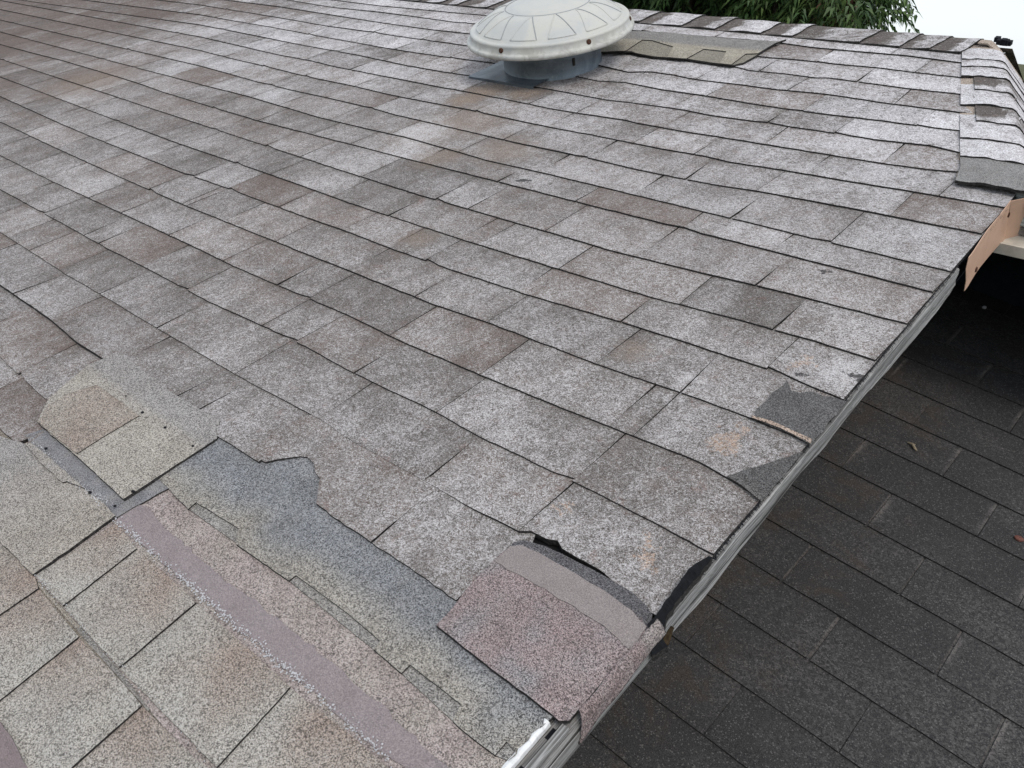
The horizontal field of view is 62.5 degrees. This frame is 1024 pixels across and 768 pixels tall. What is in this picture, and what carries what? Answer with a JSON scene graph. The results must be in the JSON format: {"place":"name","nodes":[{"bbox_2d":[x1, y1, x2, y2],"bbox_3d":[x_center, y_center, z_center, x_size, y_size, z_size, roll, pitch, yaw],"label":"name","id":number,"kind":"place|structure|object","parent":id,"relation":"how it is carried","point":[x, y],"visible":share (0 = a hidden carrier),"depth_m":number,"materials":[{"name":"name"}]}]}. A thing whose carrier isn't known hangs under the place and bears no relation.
{"place":"outdoors","nodes":[
{"label":"outdoors","id":0,"kind":"place"},
{"bbox_2d":[0,0,1023,767],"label":"roof","id":1,"kind":"structure","parent":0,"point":[386,384],"depth_m":1.67,"materials":[{"name":"grey asphalt"}]},
{"bbox_2d":[467,0,633,88],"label":"roof vent","id":2,"kind":"object","parent":1,"relation":"on","point":[530,44],"visible":1,"depth_m":2.75,"materials":[{"name":"plastic"}]},
{"bbox_2d":[562,284,1023,767],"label":"roof","id":3,"kind":"structure","parent":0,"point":[860,604],"depth_m":1.63,"materials":[{"name":"black asphalt"}]},
{"bbox_2d":[907,442,916,450],"bbox_3d":[0.940,0.145,1.978,0.009,0.012,0.030,-2,25,-17],"label":"leaf","id":4,"kind":"object","parent":3,"relation":"on","point":[913,446],"visible":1,"depth_m":1.98,"materials":[{"name":"beige plant"}]},
{"bbox_2d":[1014,535,1023,541],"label":"leaf","id":5,"kind":"object","parent":3,"relation":"on","point":[1017,538],"visible":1,"depth_m":1.76,"materials":[{"name":"brown plant"}]},
{"bbox_2d":[673,0,921,32],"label":"leafy tree","id":6,"kind":"object","parent":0,"point":[840,13],"visible":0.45,"depth_m":5.14,"materials":[{"name":"green plant"}]},
{"bbox_2d":[868,0,1023,63],"label":"sky","id":7,"kind":"structure","parent":0,"point":[984,19],"materials":[{"name":"white"}]},
{"bbox_2d":[1018,64,1023,79],"bbox_3d":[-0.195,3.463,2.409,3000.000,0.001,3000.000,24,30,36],"label":"ground","id":8,"kind":"structure","parent":0,"point":[1021,67],"depth_m":487.26,"materials":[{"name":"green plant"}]},
{"bbox_2d":[612,0,913,31],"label":"leafy tree","id":9,"kind":"object","parent":8,"relation":"on","point":[669,6],"visible":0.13,"depth_m":5.74,"materials":[{"name":"green plant"}]}
]}

